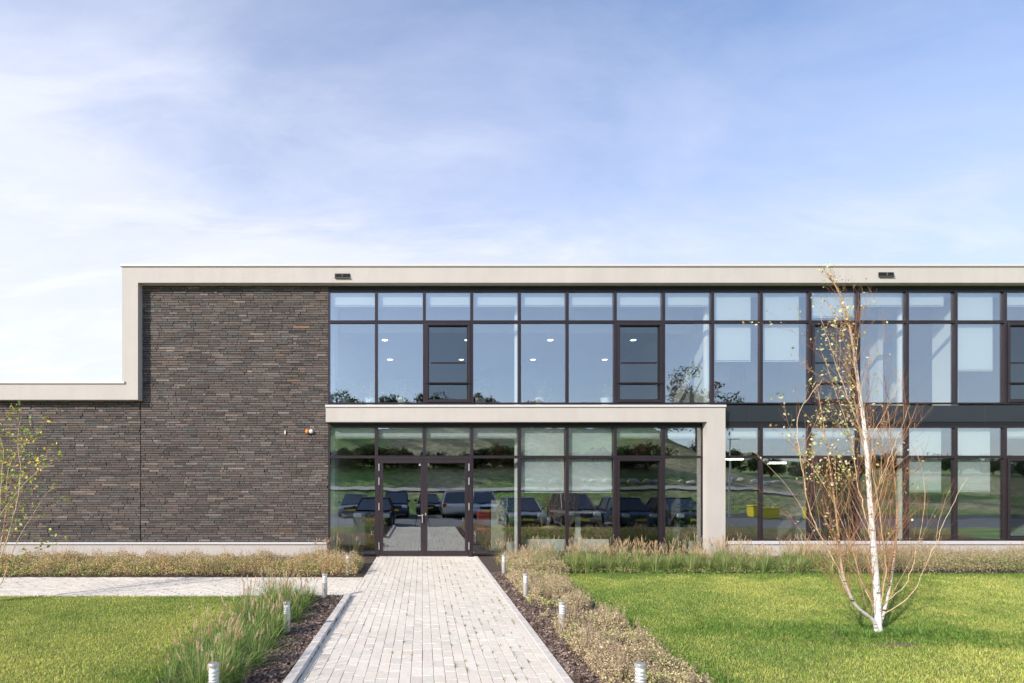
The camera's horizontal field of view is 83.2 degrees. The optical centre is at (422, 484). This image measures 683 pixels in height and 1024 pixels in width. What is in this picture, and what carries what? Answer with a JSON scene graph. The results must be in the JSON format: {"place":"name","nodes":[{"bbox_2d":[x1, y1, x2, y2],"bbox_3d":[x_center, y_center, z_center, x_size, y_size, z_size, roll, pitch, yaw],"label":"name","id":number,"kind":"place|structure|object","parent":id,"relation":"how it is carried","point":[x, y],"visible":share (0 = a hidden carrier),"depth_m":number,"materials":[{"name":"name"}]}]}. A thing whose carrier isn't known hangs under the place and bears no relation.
{"place":"outdoors","nodes":[
{"label":"outdoors","id":0,"kind":"place"},
{"bbox_2d":[0,594,263,682],"bbox_3d":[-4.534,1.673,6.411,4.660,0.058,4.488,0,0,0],"label":"lawn","id":1,"kind":"structure","parent":0,"point":[88,609],"depth_m":6.47,"materials":[{"name":"green plant"}]},
{"bbox_2d":[0,400,70,584],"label":"birch tree","id":2,"kind":"object","parent":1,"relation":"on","point":[19,480],"visible":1,"depth_m":8.15,"materials":[{"name":"green plant"}]},
{"bbox_2d":[0,577,362,596],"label":"cross path","id":3,"kind":"structure","parent":0,"point":[128,586],"depth_m":9.57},
{"bbox_2d":[0,556,375,576],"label":"soil bed","id":4,"kind":"object","parent":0,"point":[368,562],"visible":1,"depth_m":10.72,"materials":[{"name":"brown soil"}]},
{"bbox_2d":[0,542,364,576],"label":"perennial bed","id":5,"kind":"object","parent":4,"relation":"on","point":[148,561],"visible":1,"depth_m":10.81,"materials":[{"name":"beige plant"}]},
{"bbox_2d":[307,535,531,564],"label":"dry grass","id":6,"kind":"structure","parent":4,"relation":"on","point":[498,561],"depth_m":12.30,"materials":[{"name":"brown plant"}]},
{"bbox_2d":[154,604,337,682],"bbox_3d":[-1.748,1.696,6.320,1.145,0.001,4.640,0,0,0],"label":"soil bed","id":7,"kind":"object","parent":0,"point":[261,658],"depth_m":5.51,"materials":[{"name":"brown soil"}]},
{"bbox_2d":[208,661,219,682],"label":"bollard light","id":8,"kind":"object","parent":7,"relation":"on","point":[213,674],"visible":0.91,"depth_m":4.21,"materials":[{"name":"metal"}]},
{"bbox_2d":[283,601,290,633],"bbox_3d":[-1.540,1.539,6.460,0.085,0.422,0.085,0,0,-45],"label":"bollard light","id":9,"kind":"object","parent":7,"relation":"on","point":[287,610],"visible":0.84,"depth_m":6.43,"materials":[{"name":"metal"}]},
{"bbox_2d":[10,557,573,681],"bbox_3d":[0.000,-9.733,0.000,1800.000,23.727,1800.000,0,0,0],"label":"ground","id":10,"kind":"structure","parent":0,"point":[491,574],"depth_m":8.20,"materials":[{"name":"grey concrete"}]},
{"bbox_2d":[0,595,339,596],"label":"kerb","id":11,"kind":"structure","parent":10,"relation":"on","point":[125,595],"depth_m":8.65,"materials":[{"name":"concrete"}]},
{"bbox_2d":[282,593,350,682],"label":"kerb","id":12,"kind":"structure","parent":10,"relation":"on","point":[299,667],"depth_m":5.89,"materials":[{"name":"concrete"}]},
{"bbox_2d":[0,264,1023,557],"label":"office building","id":13,"kind":"structure","parent":10,"relation":"on","point":[176,438],"depth_m":13.41,"materials":[{"name":"brick"}]},
{"bbox_2d":[337,382,359,404],"bbox_3d":[-1.915,-2.182,13.901,0.609,0.623,0.636,0,0,45],"label":"potted plant","id":14,"kind":"object","parent":13,"relation":"on","point":[343,398],"visible":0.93,"depth_m":13.81,"materials":[{"name":"green plant"}]},
{"bbox_2d":[328,290,375,321],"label":"window","id":15,"kind":"structure","parent":13,"relation":"in","point":[329,291],"depth_m":13.38,"materials":[{"name":"brown metal"}]},
{"bbox_2d":[328,322,375,403],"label":"window","id":16,"kind":"structure","parent":13,"relation":"in","point":[329,323],"depth_m":13.38,"materials":[{"name":"brown metal"}]},
{"bbox_2d":[328,426,375,456],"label":"window","id":17,"kind":"structure","parent":13,"relation":"in","point":[329,427],"depth_m":13.38,"materials":[{"name":"brown metal"}]},
{"bbox_2d":[328,457,375,554],"bbox_3d":[-1.650,0.502,13.435,1.128,2.297,0.110,0,0,0],"label":"window","id":18,"kind":"structure","parent":13,"relation":"in","point":[328,457],"depth_m":13.38,"materials":[{"name":"brown metal"}]},
{"bbox_2d":[339,511,366,544],"bbox_3d":[-2.077,1.185,15.405,1.100,0.890,0.490,0,0,0],"label":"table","id":19,"kind":"object","parent":13,"relation":"in","point":[353,523],"visible":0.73,"depth_m":15.18,"materials":[{"name":"beige"}]},
{"bbox_2d":[357,380,382,404],"bbox_3d":[-1.260,-2.191,13.851,0.740,0.642,0.572,0,0,0],"label":"potted plant","id":20,"kind":"object","parent":13,"relation":"on","point":[370,398],"visible":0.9,"depth_m":13.84,"materials":[{"name":"green plant"}]},
{"bbox_2d":[376,290,423,321],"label":"window","id":21,"kind":"structure","parent":13,"relation":"in","point":[377,291],"depth_m":13.38,"materials":[{"name":"brown glass"}]},
{"bbox_2d":[376,322,423,403],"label":"window","id":22,"kind":"structure","parent":13,"relation":"in","point":[377,323],"depth_m":13.38,"materials":[{"name":"brown glass"}]},
{"bbox_2d":[376,426,423,456],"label":"window","id":23,"kind":"structure","parent":13,"relation":"in","point":[377,427],"depth_m":13.38,"materials":[{"name":"brown glass"}]},
{"bbox_2d":[378,459,423,555],"bbox_3d":[-0.499,0.545,13.382,1.068,2.266,0.176,0,0,0],"label":"door","id":24,"kind":"structure","parent":13,"relation":"in","point":[421,461],"depth_m":13.36,"materials":[{"name":"brown metal"}]},
{"bbox_2d":[392,382,413,404],"bbox_3d":[-0.484,-2.195,13.941,0.586,0.651,0.633,0,0,0],"label":"potted plant","id":25,"kind":"object","parent":13,"relation":"on","point":[402,398],"visible":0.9,"depth_m":13.82,"materials":[{"name":"green plant"}]},
{"bbox_2d":[424,459,469,555],"bbox_3d":[0.573,0.545,13.402,1.068,2.266,0.136,0,0,0],"label":"door","id":26,"kind":"structure","parent":13,"relation":"in","point":[426,461],"depth_m":13.36,"materials":[{"name":"black glass"}]},
{"bbox_2d":[424,290,471,321],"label":"window","id":27,"kind":"structure","parent":13,"relation":"in","point":[425,291],"depth_m":13.38,"materials":[{"name":"brown glass"}]},
{"bbox_2d":[424,322,471,403],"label":"window","id":28,"kind":"structure","parent":13,"relation":"in","point":[426,324],"depth_m":13.38,"materials":[{"name":"black"}]},
{"bbox_2d":[424,426,471,456],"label":"window","id":29,"kind":"structure","parent":13,"relation":"in","point":[425,427],"depth_m":13.38,"materials":[{"name":"brown glass"}]},
{"bbox_2d":[463,380,497,404],"bbox_3d":[1.422,-2.190,13.819,0.880,0.640,0.558,0,0,0],"label":"potted plant","id":30,"kind":"object","parent":13,"relation":"on","point":[481,398],"visible":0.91,"depth_m":13.81,"materials":[{"name":"green plant"}]},
{"bbox_2d":[477,510,490,546],"bbox_3d":[1.810,1.200,15.610,0.556,0.980,0.583,0,0,-23],"label":"chair","id":31,"kind":"object","parent":13,"relation":"on","point":[483,518],"visible":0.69,"depth_m":15.73,"materials":[{"name":"brown fabric"}]},
{"bbox_2d":[472,290,519,321],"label":"window","id":32,"kind":"structure","parent":13,"relation":"in","point":[473,291],"depth_m":13.38,"materials":[{"name":"brown metal"}]},
{"bbox_2d":[472,322,519,403],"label":"window","id":33,"kind":"structure","parent":13,"relation":"in","point":[518,323],"depth_m":13.38,"materials":[{"name":"brown glass"}]},
{"bbox_2d":[472,426,519,456],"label":"window","id":34,"kind":"structure","parent":13,"relation":"in","point":[518,429],"depth_m":13.38,"materials":[{"name":"brown metal"}]},
{"bbox_2d":[472,457,519,554],"bbox_3d":[1.721,0.502,13.435,1.121,2.297,0.110,0,0,0],"label":"window","id":35,"kind":"structure","parent":13,"relation":"in","point":[518,458],"depth_m":13.38,"materials":[{"name":"brown metal"}]},
{"bbox_2d":[488,500,506,550],"bbox_3d":[1.963,1.040,14.625,0.500,1.300,0.350,0,0,0],"label":"display stand","id":36,"kind":"object","parent":13,"relation":"on","point":[498,532],"visible":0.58,"depth_m":14.60,"materials":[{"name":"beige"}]},
{"bbox_2d":[499,491,513,551],"bbox_3d":[2.204,0.910,14.421,0.567,1.560,0.870,0,0,0],"label":"potted plant","id":37,"kind":"object","parent":13,"relation":"on","point":[508,518],"visible":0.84,"depth_m":14.36,"materials":[{"name":"green plant"}]},
{"bbox_2d":[531,378,552,404],"bbox_3d":[2.919,-2.208,13.873,0.669,0.676,0.560,0,0,-43],"label":"potted plant","id":38,"kind":"object","parent":13,"relation":"on","point":[538,399],"visible":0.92,"depth_m":13.85,"materials":[{"name":"green plant"}]},
{"bbox_2d":[519,290,566,321],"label":"window","id":39,"kind":"structure","parent":13,"relation":"in","point":[521,291],"depth_m":13.38,"materials":[{"name":"brown metal"}]},
{"bbox_2d":[519,322,566,403],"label":"window","id":40,"kind":"structure","parent":13,"relation":"in","point":[565,323],"depth_m":13.38,"materials":[{"name":"brown metal"}]},
{"bbox_2d":[519,426,566,456],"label":"window","id":41,"kind":"structure","parent":13,"relation":"in","point":[520,427],"depth_m":13.38,"materials":[{"name":"brown metal"}]},
{"bbox_2d":[520,457,566,554],"bbox_3d":[2.843,0.502,13.435,1.121,2.297,0.110,0,0,0],"label":"window","id":42,"kind":"structure","parent":13,"relation":"in","point":[520,457],"depth_m":13.38,"materials":[{"name":"brown metal"}]},
{"bbox_2d":[526,539,564,550],"bbox_3d":[2.958,1.502,13.676,0.910,0.375,0.068,0,0,0],"label":"radiator","id":43,"kind":"object","parent":13,"relation":"on","point":[550,541],"visible":0.5,"depth_m":13.65,"materials":[{"name":"white metal"}]},
{"bbox_2d":[540,509,558,538],"bbox_3d":[3.691,1.200,16.425,0.583,0.980,0.556,0,0,21],"label":"chair","id":44,"kind":"object","parent":13,"relation":"on","point":[542,518],"visible":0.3,"depth_m":16.32,"materials":[{"name":"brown wood"}]},
{"bbox_2d":[551,510,606,538],"bbox_3d":[4.039,1.189,14.800,1.240,0.998,0.800,0,0,0],"label":"desk","id":45,"kind":"object","parent":13,"relation":"on","point":[577,523],"visible":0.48,"depth_m":14.76,"materials":[{"name":"white paint"}]},
{"bbox_2d":[569,493,585,510],"bbox_3d":[4.039,0.454,14.865,0.480,0.470,0.170,0,0,0],"label":"monitor","id":46,"kind":"object","parent":45,"relation":"on","point":[577,499],"visible":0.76,"depth_m":14.85,"materials":[{"name":"grey"}]},
{"bbox_2d":[569,539,608,552],"bbox_3d":[3.981,1.502,13.676,0.986,0.375,0.068,0,0,0],"label":"radiator","id":47,"kind":"object","parent":13,"relation":"on","point":[590,542],"visible":0.41,"depth_m":13.65,"materials":[{"name":"white metal"}]},
{"bbox_2d":[567,290,614,321],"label":"window","id":48,"kind":"structure","parent":13,"relation":"in","point":[568,291],"depth_m":13.38,"materials":[{"name":"brown metal"}]},
{"bbox_2d":[567,322,614,403],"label":"window","id":49,"kind":"structure","parent":13,"relation":"in","point":[613,323],"depth_m":13.38,"materials":[{"name":"brown metal"}]},
{"bbox_2d":[567,426,614,456],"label":"window","id":50,"kind":"structure","parent":13,"relation":"in","point":[613,427],"depth_m":13.38,"materials":[{"name":"brown metal"}]},
{"bbox_2d":[567,457,614,554],"bbox_3d":[3.969,0.502,13.435,1.128,2.297,0.110,0,0,0],"label":"window","id":51,"kind":"structure","parent":13,"relation":"in","point":[613,458],"depth_m":13.38,"materials":[{"name":"brown metal"}]},
{"bbox_2d":[600,383,611,404],"bbox_3d":[4.535,-2.181,13.904,0.409,0.622,0.523,0,0,0],"label":"potted plant","id":52,"kind":"object","parent":13,"relation":"on","point":[606,398],"visible":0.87,"depth_m":13.81,"materials":[{"name":"green plant"}]},
{"bbox_2d":[623,510,642,544],"bbox_3d":[5.930,1.200,16.009,0.556,0.980,0.582,0,0,20],"label":"chair","id":53,"kind":"object","parent":13,"relation":"on","point":[633,517],"visible":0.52,"depth_m":15.79,"materials":[{"name":"grey fabric"}]},
{"bbox_2d":[615,290,663,321],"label":"window","id":54,"kind":"structure","parent":13,"relation":"in","point":[661,292],"depth_m":13.38,"materials":[{"name":"brown metal"}]},
{"bbox_2d":[615,322,663,403],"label":"window","id":55,"kind":"structure","parent":13,"relation":"in","point":[660,325],"depth_m":13.38,"materials":[{"name":"black"}]},
{"bbox_2d":[615,426,663,456],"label":"window","id":56,"kind":"structure","parent":13,"relation":"in","point":[661,427],"depth_m":13.38,"materials":[{"name":"brown metal"}]},
{"bbox_2d":[615,457,663,554],"bbox_3d":[5.103,0.502,13.422,1.136,2.297,0.135,0,0,0],"label":"window","id":57,"kind":"structure","parent":13,"relation":"in","point":[660,460],"depth_m":13.36,"materials":[{"name":"black"}]},
{"bbox_2d":[606,515,684,542],"bbox_3d":[6.649,1.310,17.000,2.000,0.760,1.000,0,0,0],"label":"table","id":58,"kind":"object","parent":13,"relation":"on","point":[624,516],"visible":0.42,"depth_m":16.59,"materials":[{"name":"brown wood"}]},
{"bbox_2d":[640,511,656,547],"bbox_3d":[6.098,1.200,15.222,0.583,0.980,0.556,0,0,-36],"label":"chair","id":59,"kind":"object","parent":13,"relation":"on","point":[647,520],"visible":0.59,"depth_m":15.04,"materials":[{"name":"grey fabric"}]},
{"bbox_2d":[664,426,702,456],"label":"window","id":60,"kind":"structure","parent":13,"relation":"in","point":[701,427],"depth_m":13.38,"materials":[{"name":"brown metal"}]},
{"bbox_2d":[664,457,702,554],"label":"window","id":61,"kind":"structure","parent":13,"relation":"in","point":[701,458],"depth_m":13.39,"materials":[{"name":"brown metal"}]},
{"bbox_2d":[668,496,699,550],"bbox_3d":[6.818,0.978,14.573,0.735,1.423,0.804,0,0,-32],"label":"potted plant","id":62,"kind":"object","parent":13,"relation":"on","point":[687,543],"visible":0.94,"depth_m":14.57,"materials":[{"name":"green plant"}]},
{"bbox_2d":[664,290,712,321],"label":"window","id":63,"kind":"structure","parent":13,"relation":"in","point":[710,292],"depth_m":13.38,"materials":[{"name":"brown metal"}]},
{"bbox_2d":[664,322,712,403],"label":"window","id":64,"kind":"structure","parent":13,"relation":"in","point":[710,323],"depth_m":13.38,"materials":[{"name":"brown metal"}]},
{"bbox_2d":[713,290,760,321],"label":"window","id":65,"kind":"structure","parent":13,"relation":"in","point":[758,292],"depth_m":13.38,"materials":[{"name":"brown metal"}]},
{"bbox_2d":[713,322,760,403],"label":"window","id":66,"kind":"structure","parent":13,"relation":"in","point":[759,324],"depth_m":13.38,"materials":[{"name":"brown metal"}]},
{"bbox_2d":[725,426,760,456],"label":"window","id":67,"kind":"structure","parent":13,"relation":"in","point":[758,427],"depth_m":13.38,"materials":[{"name":"brown metal"}]},
{"bbox_2d":[725,457,760,540],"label":"window","id":68,"kind":"structure","parent":13,"relation":"in","point":[758,459],"depth_m":13.40,"materials":[{"name":"brown metal"}]},
{"bbox_2d":[761,290,809,321],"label":"window","id":69,"kind":"structure","parent":13,"relation":"in","point":[807,292],"depth_m":13.38,"materials":[{"name":"brown metal"}]},
{"bbox_2d":[761,322,809,403],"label":"window","id":70,"kind":"structure","parent":13,"relation":"in","point":[807,323],"depth_m":13.38,"materials":[{"name":"brown metal"}]},
{"bbox_2d":[761,426,809,456],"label":"window","id":71,"kind":"structure","parent":13,"relation":"in","point":[808,429],"depth_m":13.38,"materials":[{"name":"brown glass"}]},
{"bbox_2d":[761,457,809,540],"bbox_3d":[8.541,0.338,13.435,1.143,1.970,0.110,0,0,0],"label":"window","id":72,"kind":"structure","parent":13,"relation":"in","point":[808,467],"depth_m":13.38,"materials":[{"name":"brown metal"}]},
{"bbox_2d":[810,290,858,321],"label":"window","id":73,"kind":"structure","parent":13,"relation":"in","point":[856,304],"depth_m":13.38,"materials":[{"name":"brown glass"}]},
{"bbox_2d":[810,322,858,403],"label":"window","id":74,"kind":"structure","parent":13,"relation":"in","point":[812,324],"depth_m":13.38,"materials":[{"name":"black"}]},
{"bbox_2d":[810,426,858,456],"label":"window","id":75,"kind":"structure","parent":13,"relation":"in","point":[856,442],"depth_m":13.38,"materials":[{"name":"brown glass"}]},
{"bbox_2d":[810,457,858,540],"bbox_3d":[9.686,0.338,13.422,1.143,1.970,0.135,0,0,0],"label":"window","id":76,"kind":"structure","parent":13,"relation":"in","point":[817,459],"depth_m":13.38,"materials":[{"name":"black"}]},
{"bbox_2d":[859,290,907,321],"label":"window","id":77,"kind":"structure","parent":13,"relation":"in","point":[904,292],"depth_m":13.38,"materials":[{"name":"brown glass"}]},
{"bbox_2d":[859,322,907,403],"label":"window","id":78,"kind":"structure","parent":13,"relation":"in","point":[904,324],"depth_m":13.40,"materials":[{"name":"brown glass"}]},
{"bbox_2d":[859,426,907,456],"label":"window","id":79,"kind":"structure","parent":13,"relation":"in","point":[905,452],"depth_m":13.38,"materials":[{"name":"brown metal"}]},
{"bbox_2d":[859,457,907,540],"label":"window","id":80,"kind":"structure","parent":13,"relation":"in","point":[905,535],"depth_m":13.38,"materials":[{"name":"brown glass"}]},
{"bbox_2d":[907,290,955,321],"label":"window","id":81,"kind":"structure","parent":13,"relation":"in","point":[953,292],"depth_m":13.38,"materials":[{"name":"brown metal"}]},
{"bbox_2d":[907,322,955,403],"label":"window","id":82,"kind":"structure","parent":13,"relation":"in","point":[953,324],"depth_m":13.39,"materials":[{"name":"brown metal"}]},
{"bbox_2d":[907,426,955,456],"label":"window","id":83,"kind":"structure","parent":13,"relation":"in","point":[953,428],"depth_m":13.38,"materials":[{"name":"brown metal"}]},
{"bbox_2d":[907,457,955,540],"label":"window","id":84,"kind":"structure","parent":13,"relation":"in","point":[953,459],"depth_m":13.39,"materials":[{"name":"brown metal"}]},
{"bbox_2d":[956,290,1005,321],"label":"window","id":85,"kind":"structure","parent":13,"relation":"in","point":[1002,294],"depth_m":13.38,"materials":[{"name":"brown metal"}]},
{"bbox_2d":[956,322,1005,403],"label":"window","id":86,"kind":"structure","parent":13,"relation":"in","point":[1002,325],"depth_m":13.38,"materials":[{"name":"brown metal"}]},
{"bbox_2d":[956,426,1005,456],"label":"window","id":87,"kind":"structure","parent":13,"relation":"in","point":[1002,430],"depth_m":13.38,"materials":[{"name":"brown metal"}]},
{"bbox_2d":[956,457,1005,540],"bbox_3d":[13.127,0.338,13.435,1.158,1.970,0.110,0,0,0],"label":"window","id":88,"kind":"structure","parent":13,"relation":"in","point":[1002,461],"depth_m":13.38,"materials":[{"name":"brown metal"}]},
{"bbox_2d":[1005,322,1023,403],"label":"window","id":89,"kind":"structure","parent":13,"relation":"in","point":[1008,324],"depth_m":13.36,"materials":[{"name":"black"}]},
{"bbox_2d":[1005,457,1023,540],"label":"window","id":90,"kind":"structure","parent":13,"relation":"in","point":[1008,459],"depth_m":13.36,"materials":[{"name":"black"}]},
{"bbox_2d":[473,556,573,682],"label":"kerb","id":91,"kind":"structure","parent":10,"relation":"on","point":[562,674],"depth_m":6.46,"materials":[{"name":"concrete"}]},
{"bbox_2d":[349,557,481,682],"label":"path bedding","id":92,"kind":"object","parent":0,"point":[422,625],"visible":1,"depth_m":6.81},
{"bbox_2d":[168,571,687,682],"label":"bark mulch","id":93,"kind":"object","parent":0,"point":[556,643],"visible":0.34,"depth_m":6.10,"materials":[{"name":"brown plant"}]},
{"bbox_2d":[144,562,326,682],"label":"fountain grass","id":94,"kind":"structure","parent":93,"relation":"on","point":[227,646],"depth_m":5.50,"materials":[{"name":"green plant"}]},
{"bbox_2d":[558,601,565,633],"bbox_3d":[1.585,1.539,6.460,0.085,0.422,0.085,0,0,28],"label":"bollard light","id":95,"kind":"object","parent":93,"relation":"on","point":[562,611],"visible":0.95,"depth_m":6.43,"materials":[{"name":"metal"}]},
{"bbox_2d":[503,564,713,682],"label":"perennial bed","id":96,"kind":"object","parent":93,"relation":"on","point":[584,635],"visible":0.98,"depth_m":5.76,"materials":[{"name":"beige plant"}]},
{"bbox_2d":[634,661,645,682],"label":"bollard light","id":97,"kind":"object","parent":93,"relation":"on","point":[639,671],"visible":1,"depth_m":4.21,"materials":[{"name":"metal"}]},
{"bbox_2d":[297,557,562,682],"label":"path","id":98,"kind":"structure","parent":0,"point":[353,640],"depth_m":6.49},
{"bbox_2d":[297,561,554,682],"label":"weeds","id":99,"kind":"object","parent":98,"relation":"on","point":[466,668],"visible":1,"depth_m":6.33,"materials":[{"name":"green plant"}]},
{"bbox_2d":[0,0,1023,380],"label":"sky","id":100,"kind":"structure","parent":0,"point":[132,131],"materials":[{"name":"blue"}]},
{"bbox_2d":[478,556,1023,574],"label":"soil bed","id":101,"kind":"object","parent":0,"point":[489,563],"visible":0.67,"depth_m":11.22,"materials":[{"name":"brown soil"}]},
{"bbox_2d":[493,545,572,573],"bbox_3d":[2.162,1.461,11.612,1.400,0.492,2.245,0,0,0],"label":"perennial bed","id":102,"kind":"object","parent":101,"relation":"on","point":[516,559],"visible":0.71,"depth_m":11.00,"materials":[{"name":"beige plant"}]},
{"bbox_2d":[516,533,869,573],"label":"fountain grass","id":103,"kind":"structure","parent":101,"relation":"on","point":[575,555],"depth_m":11.14,"materials":[{"name":"green plant"}]},
{"bbox_2d":[794,538,1023,573],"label":"perennial bed","id":104,"kind":"object","parent":101,"relation":"on","point":[966,559],"visible":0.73,"depth_m":11.14,"materials":[{"name":"beige plant"}]},
{"bbox_2d":[550,572,1023,682],"bbox_3d":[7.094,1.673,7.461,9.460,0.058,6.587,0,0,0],"label":"lawn","id":105,"kind":"structure","parent":0,"point":[969,634],"depth_m":6.95,"materials":[{"name":"green plant"}]},
{"bbox_2d":[740,263,966,631],"bbox_3d":[4.861,-0.417,6.442,2.781,4.282,1.647,0,0,-12],"label":"birch tree","id":106,"kind":"object","parent":105,"relation":"on","point":[880,612],"visible":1,"depth_m":6.42,"materials":[{"name":"white plant"}]},
{"bbox_2d":[831,622,935,640],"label":"grass tufts","id":107,"kind":"object","parent":105,"relation":"on","point":[897,629],"visible":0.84,"depth_m":6.37,"materials":[{"name":"green plant"}]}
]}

